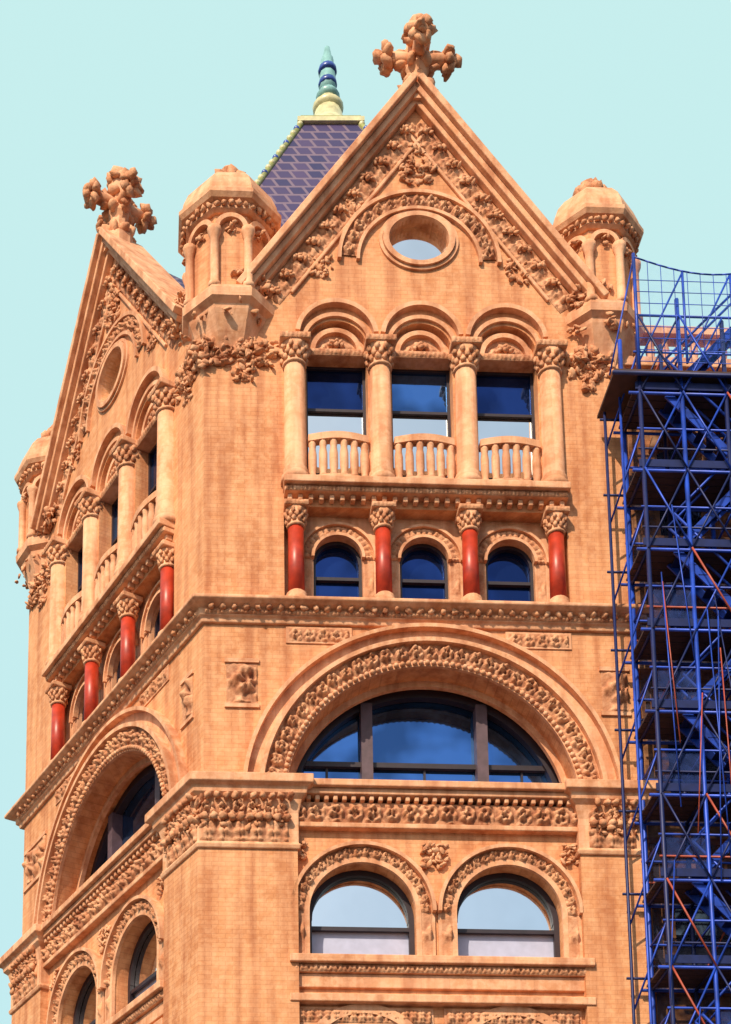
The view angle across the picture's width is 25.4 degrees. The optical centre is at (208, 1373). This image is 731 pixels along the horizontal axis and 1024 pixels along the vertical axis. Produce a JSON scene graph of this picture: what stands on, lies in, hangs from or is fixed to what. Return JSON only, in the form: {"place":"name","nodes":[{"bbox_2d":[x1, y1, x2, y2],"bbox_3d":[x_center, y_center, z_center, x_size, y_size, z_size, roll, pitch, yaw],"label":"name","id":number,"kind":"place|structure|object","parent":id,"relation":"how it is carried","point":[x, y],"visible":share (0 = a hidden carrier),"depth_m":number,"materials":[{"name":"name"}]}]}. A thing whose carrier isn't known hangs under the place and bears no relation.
{"place":"outdoors","nodes":[
{"label":"outdoors","id":0,"kind":"place"},
{"bbox_2d":[16,533,49,589],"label":"turret base","id":1,"kind":"object","parent":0,"point":[34,544],"visible":0.33,"depth_m":45.70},
{"bbox_2d":[67,418,156,551],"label":"window lintel","id":2,"kind":"structure","parent":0,"point":[147,443],"depth_m":41.97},
{"bbox_2d":[0,0,730,1023],"label":"sky","id":3,"kind":"structure","parent":0,"point":[632,96],"materials":[{"name":"blue"}]},
{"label":"roof drum","id":4,"kind":"object","parent":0,"visible":0},
{"bbox_2d":[260,124,362,226],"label":"pyramid roof","id":5,"kind":"structure","parent":4,"relation":"on","point":[312,154],"depth_m":43.17,"materials":[{"name":"purple tile"}]},
{"label":"ground","id":6,"kind":"structure","parent":0,"visible":0},
{"bbox_2d":[48,867,163,1023],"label":"wall brickwork","id":7,"kind":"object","parent":6,"relation":"on","point":[148,887],"depth_m":39.11,"materials":[{"name":"brick"}]},
{"bbox_2d":[43,854,162,968],"bbox_3d":[-2.695,-11.284,39.889,0.220,0.118,10.350,6,-11,-29],"label":"belt lower moulding","id":8,"kind":"object","parent":7,"relation":"attached to","point":[140,880],"visible":0.56,"depth_m":39.48,"materials":[{"name":"stone"}]},
{"bbox_2d":[46,895,163,1023],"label":"arch ring","id":9,"kind":"object","parent":7,"relation":"attached to","point":[101,968],"visible":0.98,"depth_m":39.15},
{"bbox_2d":[41,316,168,1023],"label":"carved archivolt","id":10,"kind":"object","parent":9,"relation":"attached to","point":[143,738],"visible":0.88,"depth_m":40.80,"materials":[{"name":"stone"}]},
{"bbox_2d":[23,664,193,893],"bbox_3d":[-2.741,-11.383,40.084,0.070,9.500,9.780,6,-11,-29],"label":"panel frame","id":11,"kind":"object","parent":9,"relation":"attached to","point":[39,838],"visible":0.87,"depth_m":38.45,"materials":[{"name":"stone"}]},
{"bbox_2d":[22,668,192,990],"bbox_3d":[-2.788,-13.140,40.367,0.316,5.859,9.700,6,-11,-29],"label":"spandrel carving","id":12,"kind":"object","parent":11,"relation":"attached to","point":[32,865],"visible":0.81,"depth_m":39.51,"materials":[{"name":"stone"}]},
{"bbox_2d":[73,443,159,1023],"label":"window frame","id":13,"kind":"object","parent":7,"relation":"on","point":[142,778],"visible":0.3,"depth_m":41.05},
{"bbox_2d":[79,928,156,1023],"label":"window glass","id":14,"kind":"object","parent":13,"relation":"in","point":[146,966],"visible":0.43,"depth_m":38.91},
{"bbox_2d":[103,776,154,863],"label":"arch glass","id":15,"kind":"object","parent":13,"relation":"attached to","point":[141,805],"visible":0.24,"depth_m":41.01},
{"bbox_2d":[298,831,584,1023],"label":"wall brickwork","id":16,"kind":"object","parent":6,"relation":"on","point":[460,847],"depth_m":35.60,"materials":[{"name":"ceramic"}]},
{"bbox_2d":[296,366,559,956],"bbox_3d":[4.961,-8.330,35.687,6.513,31.200,0.650,0,-10,-2],"label":"window frame","id":17,"kind":"object","parent":16,"relation":"on","point":[524,738],"visible":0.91,"depth_m":37.11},
{"bbox_2d":[307,371,530,414],"bbox_3d":[4.970,-23.169,38.055,5.440,1.150,0.001,0,-10,-2],"label":"window glass","id":18,"kind":"object","parent":17,"relation":"in","point":[343,390],"visible":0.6,"depth_m":38.05,"materials":[{"name":"glass"}]},
{"bbox_2d":[392,373,446,411],"bbox_3d":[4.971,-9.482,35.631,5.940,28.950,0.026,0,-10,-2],"label":"window glass","id":19,"kind":"object","parent":17,"relation":"in","point":[420,392],"visible":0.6,"depth_m":38.05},
{"bbox_2d":[308,413,532,478],"bbox_3d":[4.969,-21.736,37.833,5.440,1.750,0.001,0,-10,-2],"label":"window glass","id":20,"kind":"object","parent":17,"relation":"in","point":[407,425],"visible":0.2,"depth_m":37.90,"materials":[{"name":"glass"}]},
{"bbox_2d":[316,548,529,600],"bbox_3d":[4.965,-11.816,36.185,5.740,15.240,0.100,0,-10,-2],"label":"window glass arched","id":21,"kind":"object","parent":17,"relation":"in","point":[427,565],"depth_m":37.42,"materials":[{"name":"glass"}]},
{"bbox_2d":[359,703,488,781],"bbox_3d":[4.929,-14.093,36.887,2.910,2.569,0.295,0,-10,-2],"label":"window mullion","id":22,"kind":"structure","parent":17,"relation":"attached to","point":[481,760],"depth_m":36.82},
{"bbox_2d":[304,761,544,772],"bbox_3d":[4.951,-13.364,36.850,6.400,1.220,0.112,0,-10,-2],"label":"window transom","id":23,"kind":"object","parent":17,"relation":"attached to","point":[423,766],"depth_m":36.90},
{"bbox_2d":[302,702,547,782],"bbox_3d":[4.948,-14.279,37.076,6.573,3.000,0.001,0,-10,-2],"label":"arch glass","id":24,"kind":"object","parent":17,"relation":"attached to","point":[424,732],"visible":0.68,"depth_m":37.12,"materials":[{"name":"glass"}]},
{"bbox_2d":[312,878,552,929],"bbox_3d":[4.967,-10.485,35.900,5.680,1.420,0.001,0,-10,-2],"label":"window glass","id":25,"kind":"object","parent":17,"relation":"in","point":[364,902],"visible":0.8,"depth_m":35.88,"materials":[{"name":"glass"}]},
{"bbox_2d":[312,932,553,956],"bbox_3d":[4.966,-9.362,35.732,5.640,0.950,0.001,0,-10,-2],"label":"window blind","id":26,"kind":"object","parent":17,"relation":"in","point":[398,944],"depth_m":35.76,"materials":[{"name":"fabric"}]},
{"bbox_2d":[298,911,582,957],"bbox_3d":[4.987,-9.546,35.206,6.410,1.070,0.080,0,-10,-2],"label":"arch jamb","id":27,"kind":"object","parent":16,"relation":"attached to","point":[455,935],"visible":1,"depth_m":35.20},
{"bbox_2d":[627,429,730,1023],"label":"wing wall brickwork","id":28,"kind":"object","parent":6,"relation":"on","point":[675,438],"visible":0.01,"depth_m":36.77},
{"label":"pavement","id":29,"kind":"structure","parent":0,"visible":0},
{"bbox_2d":[597,253,730,1023],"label":"scaffolding","id":30,"kind":"object","parent":29,"relation":"on","point":[672,489],"visible":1,"depth_m":35.54,"materials":[{"name":"metal"}]},
{"bbox_3d":[2.084,7.549,36.624,15.423,1.250,9.792,0,-10,0],"label":"lower pier plinth","id":31,"kind":"object","parent":29,"relation":"on","visible":0},
{"bbox_2d":[11,848,649,1023],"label":"pier","id":32,"kind":"structure","parent":31,"relation":"on","point":[231,934],"depth_m":35.02,"materials":[{"name":"ceramic"}]},
{"bbox_2d":[41,517,174,1023],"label":"string course","id":33,"kind":"object","parent":32,"relation":"attached to","point":[168,526],"visible":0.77,"depth_m":40.39,"materials":[{"name":"stone"}]},
{"bbox_2d":[17,416,196,1023],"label":"carved frieze","id":34,"kind":"object","parent":33,"relation":"attached to","point":[136,869],"visible":0.82,"depth_m":39.60,"materials":[{"name":"stone"}]},
{"bbox_2d":[44,534,171,943],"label":"dentils","id":35,"kind":"object","parent":33,"relation":"attached to","point":[136,856],"visible":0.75,"depth_m":40.13,"materials":[{"name":"stone"}]},
{"bbox_2d":[61,491,155,625],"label":"balustrade rail","id":36,"kind":"object","parent":33,"relation":"on","point":[113,548],"visible":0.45,"depth_m":40.98,"materials":[{"name":"stone"}]},
{"bbox_2d":[61,498,155,644],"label":"baluster","id":37,"kind":"object","parent":36,"relation":"on","point":[142,526],"visible":0.42,"depth_m":40.99,"materials":[{"name":"stone"}]},
{"bbox_2d":[45,408,174,665],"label":"arcade column","id":38,"kind":"structure","parent":33,"relation":"on","point":[165,471],"depth_m":40.40,"materials":[{"name":"stone"}]},
{"bbox_2d":[103,980,162,1023],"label":"sill course","id":39,"kind":"object","parent":32,"relation":"attached to","point":[152,1013],"visible":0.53,"depth_m":36.91,"materials":[{"name":"stone"}]},
{"bbox_2d":[0,771,658,1014],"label":"pier cap","id":40,"kind":"object","parent":32,"relation":"on","point":[583,794],"visible":0.54,"depth_m":35.44,"materials":[{"name":"stone"}]},
{"bbox_2d":[41,823,155,938],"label":"belt cornice","id":41,"kind":"structure","parent":40,"relation":"attached to","point":[122,855],"depth_m":39.51,"materials":[{"name":"stone"}]},
{"bbox_2d":[8,793,196,1005],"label":"pier capital leaves","id":42,"kind":"object","parent":40,"relation":"on","point":[180,838],"visible":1,"depth_m":36.19,"materials":[{"name":"stone"}]},
{"bbox_2d":[36,722,177,923],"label":"arch ring","id":43,"kind":"object","parent":40,"relation":"on","point":[164,749],"visible":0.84,"depth_m":41.16,"materials":[{"name":"stone"}]},
{"bbox_2d":[22,259,203,935],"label":"wall brickwork","id":44,"kind":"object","parent":40,"relation":"on","point":[188,542],"depth_m":40.91,"materials":[{"name":"ceramic"}]},
{"bbox_2d":[29,227,184,532],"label":"rake coping","id":45,"kind":"object","parent":44,"relation":"attached to","point":[160,281],"visible":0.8,"depth_m":42.81,"materials":[{"name":"stone"}]},
{"bbox_2d":[82,167,156,242],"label":"gable finial","id":46,"kind":"object","parent":45,"relation":"on","point":[130,184],"visible":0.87,"depth_m":42.89,"materials":[{"name":"stone"}]},
{"bbox_2d":[36,237,181,533],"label":"rake moulding","id":47,"kind":"object","parent":44,"relation":"attached to","point":[81,364],"visible":0.77,"depth_m":43.71,"materials":[{"name":"stone"}]},
{"bbox_2d":[32,706,187,925],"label":"arch hood","id":48,"kind":"object","parent":44,"relation":"attached to","point":[170,730],"visible":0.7,"depth_m":40.01,"materials":[{"name":"stone"}]},
{"bbox_2d":[46,386,175,707],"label":"column capital","id":49,"kind":"object","parent":44,"relation":"attached to","point":[94,513],"visible":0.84,"depth_m":40.55,"materials":[{"name":"stone"}]},
{"bbox_2d":[43,376,176,694],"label":"column abacus","id":50,"kind":"object","parent":49,"relation":"on","point":[124,440],"depth_m":40.78,"materials":[{"name":"stone"}]},
{"bbox_2d":[51,263,172,513],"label":"rake crockets","id":51,"kind":"object","parent":44,"relation":"attached to","point":[154,309],"visible":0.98,"depth_m":42.50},
{"bbox_2d":[78,310,146,443],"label":"tympanum arch","id":52,"kind":"structure","parent":44,"relation":"attached to","point":[126,314],"depth_m":42.76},
{"bbox_2d":[95,338,129,411],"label":"oculus ring","id":53,"kind":"object","parent":44,"relation":"attached to","point":[122,344],"visible":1,"depth_m":42.21,"materials":[{"name":"stone"}]},
{"bbox_2d":[57,366,168,539],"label":"arcade hood","id":54,"kind":"object","parent":44,"relation":"attached to","point":[128,429],"visible":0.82,"depth_m":42.09,"materials":[{"name":"stone"}]},
{"bbox_2d":[25,341,200,609],"bbox_3d":[-2.706,-22.861,41.926,0.484,1.216,10.230,6,-11,-29],"label":"pier carving","id":55,"kind":"object","parent":44,"relation":"attached to","point":[185,376],"visible":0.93,"depth_m":38.44,"materials":[{"name":"stone"}]},
{"bbox_2d":[66,589,159,742],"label":"arcade back wall","id":56,"kind":"structure","parent":44,"relation":"on","point":[103,694],"depth_m":41.63,"materials":[{"name":"ceramic"}]},
{"bbox_2d":[69,580,159,723],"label":"arch roll","id":57,"kind":"object","parent":56,"relation":"attached to","point":[113,651],"visible":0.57,"depth_m":41.41,"materials":[{"name":"stone"}]},
{"bbox_2d":[76,757,151,889],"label":"arch inner moulding","id":58,"kind":"object","parent":44,"relation":"attached to","point":[130,773],"visible":0.42,"depth_m":41.72,"materials":[{"name":"stone"}]},
{"bbox_2d":[54,262,174,515],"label":"carved rake","id":59,"kind":"object","parent":44,"relation":"attached to","point":[164,336],"visible":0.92,"depth_m":42.62,"materials":[{"name":"stone"}]},
{"bbox_2d":[191,790,639,847],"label":"pier capital leaves","id":60,"kind":"object","parent":40,"relation":"on","point":[269,821],"visible":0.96,"depth_m":35.23,"materials":[{"name":"ceramic"}]},
{"bbox_2d":[204,110,636,806],"bbox_3d":[4.742,-21.724,37.898,9.750,18.350,1.050,0,-10,-2],"label":"wall brickwork","id":61,"kind":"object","parent":40,"relation":"on","point":[244,498],"depth_m":37.14,"materials":[{"name":"ceramic"}]},
{"bbox_2d":[4,593,654,829],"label":"cornice","id":62,"kind":"structure","parent":61,"relation":"attached to","point":[197,602],"depth_m":36.40,"materials":[{"name":"stone"}]},
{"bbox_2d":[16,610,194,816],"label":"cornice modillions","id":63,"kind":"object","parent":62,"relation":"attached to","point":[128,685],"visible":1,"depth_m":40.00,"materials":[{"name":"stone"}]},
{"bbox_2d":[50,566,173,759],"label":"red column","id":64,"kind":"structure","parent":62,"relation":"on","point":[127,661],"depth_m":39.87,"materials":[{"name":"stone"}]},
{"bbox_2d":[208,602,628,620],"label":"cornice modillions","id":65,"kind":"object","parent":62,"relation":"on","point":[419,611],"visible":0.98,"depth_m":36.29,"materials":[{"name":"stone"}]},
{"bbox_2d":[288,524,566,598],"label":"red column","id":66,"kind":"structure","parent":62,"relation":"on","point":[470,566],"depth_m":36.64,"materials":[{"name":"stone"}]},
{"bbox_2d":[278,337,567,538],"bbox_3d":[4.995,-21.615,37.296,6.779,4.617,0.771,0,-10,-2],"label":"column capital","id":67,"kind":"object","parent":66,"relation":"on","point":[454,360],"visible":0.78,"depth_m":37.30,"materials":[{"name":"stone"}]},
{"bbox_2d":[279,335,569,526],"bbox_3d":[4.989,-21.875,37.340,6.720,4.388,0.720,0,-10,-2],"label":"column abacus","id":68,"kind":"object","parent":67,"relation":"on","point":[453,344],"depth_m":37.31,"materials":[{"name":"stone"}]},
{"bbox_2d":[280,331,569,510],"bbox_3d":[5.001,-21.927,37.026,6.700,4.372,0.152,0,-10,-2],"label":"column abacus carving","id":69,"kind":"object","parent":68,"relation":"attached to","point":[394,337],"depth_m":37.23},
{"bbox_2d":[178,220,639,346],"bbox_3d":[4.774,-25.576,38.607,11.038,2.650,2.489,0,-10,-2],"label":"turret carving","id":70,"kind":"object","parent":61,"relation":"attached to","point":[570,330],"visible":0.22,"depth_m":37.77},
{"bbox_2d":[181,284,644,368],"bbox_3d":[4.853,-24.314,38.384,10.997,1.420,2.262,0,-10,-2],"label":"turret base","id":71,"kind":"object","parent":61,"relation":"attached to","point":[217,321],"visible":0.43,"depth_m":37.62,"materials":[{"name":"stone"}]},
{"bbox_2d":[182,223,642,320],"bbox_3d":[4.861,-25.781,38.643,10.997,1.600,2.230,0,-10,-2],"label":"turret colonnette","id":72,"kind":"object","parent":71,"relation":"on","point":[214,230],"visible":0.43,"depth_m":37.85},
{"bbox_2d":[194,215,631,306],"bbox_3d":[4.864,-26.224,38.722,10.530,2.500,1.774,0,-10,-2],"label":"turret shaft","id":73,"kind":"object","parent":71,"relation":"on","point":[231,251],"visible":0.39,"depth_m":37.92,"materials":[{"name":"stone"}]},
{"bbox_2d":[178,186,643,256],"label":"turret cornice","id":74,"kind":"structure","parent":73,"relation":"on","point":[212,194],"depth_m":38.03,"materials":[{"name":"stone"}]},
{"bbox_2d":[180,198,638,257],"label":"turret cornice beads","id":75,"kind":"object","parent":74,"relation":"attached to","point":[272,225],"visible":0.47,"depth_m":38.07},
{"bbox_2d":[183,172,638,224],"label":"turret dome","id":76,"kind":"structure","parent":74,"relation":"on","point":[565,209],"depth_m":38.15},
{"bbox_2d":[186,212,635,260],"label":"turret arch","id":77,"kind":"structure","parent":73,"relation":"attached to","point":[201,227],"depth_m":38.04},
{"bbox_2d":[211,336,615,392],"bbox_3d":[4.775,-23.593,37.648,9.577,1.250,0.427,0,-10,-2],"label":"pier carving","id":78,"kind":"object","parent":61,"relation":"attached to","point":[580,360],"visible":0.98,"depth_m":37.54,"materials":[{"name":"stone"}]},
{"bbox_2d":[284,517,549,601],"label":"arcade back wall","id":79,"kind":"structure","parent":61,"relation":"on","point":[452,528],"depth_m":37.30,"materials":[{"name":"ceramic"}]},
{"bbox_2d":[304,522,548,564],"bbox_3d":[4.975,-19.198,37.223,5.800,0.900,0.140,0,-10,-2],"label":"arch roll","id":80,"kind":"object","parent":79,"relation":"attached to","point":[443,546],"visible":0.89,"depth_m":37.21,"materials":[{"name":"stone"}]},
{"bbox_2d":[264,122,571,312],"bbox_3d":[4.989,-27.659,38.355,7.462,5.196,0.108,0,-10,-2],"label":"carved rake","id":81,"kind":"object","parent":61,"relation":"attached to","point":[498,226],"visible":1,"depth_m":38.35,"materials":[{"name":"stone"}]},
{"bbox_2d":[390,227,445,259],"bbox_3d":[4.978,-26.872,38.505,1.480,1.480,0.001,0,-10,-2],"label":"oculus glass","id":82,"kind":"object","parent":61,"relation":"attached to","point":[417,243],"visible":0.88,"depth_m":38.53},
{"bbox_2d":[379,210,458,270],"bbox_3d":[4.987,-26.912,38.279,1.900,1.634,0.220,0,-10,-2],"label":"oculus ring","id":83,"kind":"object","parent":61,"relation":"attached to","point":[395,257],"visible":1,"depth_m":38.19,"materials":[{"name":"stone"}]},
{"bbox_2d":[308,140,529,284],"bbox_3d":[4.988,-27.714,38.397,5.430,3.942,0.281,0,-10,-2],"label":"tympanum carving","id":84,"kind":"object","parent":61,"relation":"attached to","point":[320,271],"visible":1,"depth_m":38.47},
{"bbox_2d":[337,188,501,265],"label":"tympanum arch","id":85,"kind":"structure","parent":61,"relation":"attached to","point":[461,225],"depth_m":38.32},
{"bbox_2d":[310,328,529,354],"bbox_3d":[4.981,-24.279,37.966,5.210,0.605,0.120,0,-10,-2],"label":"lunette rim","id":86,"kind":"object","parent":61,"relation":"attached to","point":[435,340],"visible":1,"depth_m":37.94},
{"bbox_2d":[265,124,575,303],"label":"rake crockets","id":87,"kind":"object","parent":61,"relation":"attached to","point":[467,179],"visible":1,"depth_m":38.29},
{"bbox_2d":[307,348,533,372],"bbox_3d":[4.977,-23.853,38.003,5.440,0.180,0.500,0,-10,-2],"label":"window lintel","id":88,"kind":"structure","parent":61,"relation":"attached to","point":[419,363],"depth_m":37.91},
{"bbox_2d":[295,298,547,343],"bbox_3d":[4.989,-24.625,37.799,5.946,1.130,0.170,0,-10,-2],"label":"arcade hood","id":89,"kind":"object","parent":61,"relation":"attached to","point":[451,319],"visible":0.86,"depth_m":37.81,"materials":[{"name":"stone"}]},
{"bbox_2d":[236,72,608,298],"bbox_3d":[4.982,-28.077,38.621,8.742,5.995,1.250,0,-10,-2],"label":"rake coping","id":90,"kind":"object","parent":61,"relation":"attached to","point":[492,163],"visible":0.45,"depth_m":38.05,"materials":[{"name":"stone"}]},
{"bbox_2d":[372,13,461,88],"bbox_3d":[5.075,-31.957,39.265,1.712,2.124,1.714,-9,-13,42],"label":"gable finial","id":91,"kind":"object","parent":90,"relation":"on","point":[420,29],"visible":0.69,"depth_m":39.03,"materials":[{"name":"stone"}]},
{"bbox_2d":[253,82,599,301],"bbox_3d":[4.993,-28.009,38.299,8.479,6.052,0.360,0,-10,-2],"label":"rake moulding","id":92,"kind":"object","parent":61,"relation":"attached to","point":[505,201],"visible":0.89,"depth_m":38.27,"materials":[{"name":"stone"}]},
{"bbox_2d":[289,681,566,782],"bbox_3d":[4.965,-14.354,36.643,6.593,3.023,0.120,0,-10,-2],"label":"arch inner moulding","id":93,"kind":"object","parent":61,"relation":"attached to","point":[522,722],"visible":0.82,"depth_m":36.76,"materials":[{"name":"stone"}]},
{"bbox_2d":[243,623,620,779],"bbox_3d":[4.990,-14.966,36.071,8.513,3.936,0.220,0,-10,-2],"label":"arch hood","id":94,"kind":"object","parent":61,"relation":"attached to","point":[566,683],"visible":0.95,"depth_m":36.20,"materials":[{"name":"stone"}]},
{"bbox_2d":[248,631,616,779],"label":"arch voussoirs","id":95,"kind":"object","parent":61,"relation":"attached to","point":[263,736],"visible":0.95,"depth_m":36.21,"materials":[{"name":"stone"}]},
{"bbox_2d":[307,778,568,804],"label":"belt cornice","id":96,"kind":"structure","parent":40,"relation":"attached to","point":[430,790],"depth_m":35.51,"materials":[{"name":"stone"}]},
{"bbox_2d":[260,636,607,778],"bbox_3d":[4.991,-14.768,36.016,7.775,3.605,0.260,0,-10,-2],"label":"arch ring","id":97,"kind":"object","parent":96,"relation":"on","point":[540,680],"visible":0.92,"depth_m":36.13,"materials":[{"name":"stone"}]},
{"bbox_2d":[283,660,582,778],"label":"arch beads","id":98,"kind":"object","parent":97,"relation":"attached to","point":[439,663],"visible":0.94,"depth_m":36.08,"materials":[{"name":"stone"}]},
{"bbox_2d":[299,822,577,835],"bbox_3d":[4.764,-12.041,35.597,9.750,0.118,0.220,0,-10,-2],"label":"belt lower moulding","id":99,"kind":"object","parent":40,"relation":"attached to","point":[435,828],"visible":0.58,"depth_m":35.54,"materials":[{"name":"stone"}]},
{"bbox_2d":[291,841,583,1023],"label":"arch ring","id":100,"kind":"object","parent":32,"relation":"on","point":[541,874],"visible":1,"depth_m":35.34,"materials":[{"name":"stone"}]},
{"bbox_2d":[204,348,629,1023],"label":"carved frieze","id":101,"kind":"object","parent":100,"relation":"on","point":[438,814],"visible":0.94,"depth_m":35.57,"materials":[{"name":"stone"}]},
{"bbox_2d":[224,627,630,1023],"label":"panel frame","id":102,"kind":"object","parent":100,"relation":"attached to","point":[256,705],"visible":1,"depth_m":36.16,"materials":[{"name":"stone"}]},
{"bbox_2d":[226,628,628,869],"bbox_3d":[4.939,-13.947,35.941,9.100,5.808,0.328,0,-10,-2],"label":"spandrel carving","id":103,"kind":"object","parent":102,"relation":"attached to","point":[241,682],"visible":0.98,"depth_m":36.27,"materials":[{"name":"stone"}]},
{"bbox_2d":[266,194,599,915],"bbox_3d":[4.986,-19.102,36.930,7.522,18.350,0.624,0,-10,-2],"label":"carved archivolt","id":104,"kind":"object","parent":100,"relation":"attached to","point":[311,699],"visible":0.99,"depth_m":36.13,"materials":[{"name":"stone"}]},
{"bbox_2d":[283,474,595,1008],"bbox_3d":[4.768,-9.264,34.996,9.750,22.600,0.500,0,-10,-2],"label":"string course","id":105,"kind":"object","parent":32,"relation":"attached to","point":[413,1000],"visible":0.92,"depth_m":36.66,"materials":[{"name":"stone"}]},
{"bbox_2d":[307,431,540,480],"bbox_3d":[4.990,-21.012,37.157,5.400,1.250,0.340,0,-10,-2],"label":"balustrade rail","id":106,"kind":"object","parent":105,"relation":"on","point":[425,438],"visible":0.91,"depth_m":37.13,"materials":[{"name":"stone"}]},
{"bbox_2d":[308,438,540,480],"bbox_3d":[4.990,-21.009,37.147,5.400,0.920,0.282,0,-10,-2],"label":"baluster","id":107,"kind":"object","parent":106,"relation":"on","point":[420,462],"visible":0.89,"depth_m":37.08,"materials":[{"name":"stone"}]},
{"bbox_2d":[281,360,568,486],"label":"arcade column","id":108,"kind":"structure","parent":105,"relation":"on","point":[553,464],"depth_m":37.15,"materials":[{"name":"stone"}]},
{"bbox_2d":[287,494,570,806],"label":"dentils","id":109,"kind":"object","parent":105,"relation":"attached to","point":[446,505],"visible":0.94,"depth_m":35.83,"materials":[{"name":"stone"}]},
{"bbox_2d":[290,953,594,992],"bbox_3d":[5.066,-8.683,34.950,6.650,0.680,0.350,0,-10,-2],"label":"sill course","id":110,"kind":"object","parent":32,"relation":"attached to","point":[435,981],"visible":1,"depth_m":34.92,"materials":[{"name":"stone"}]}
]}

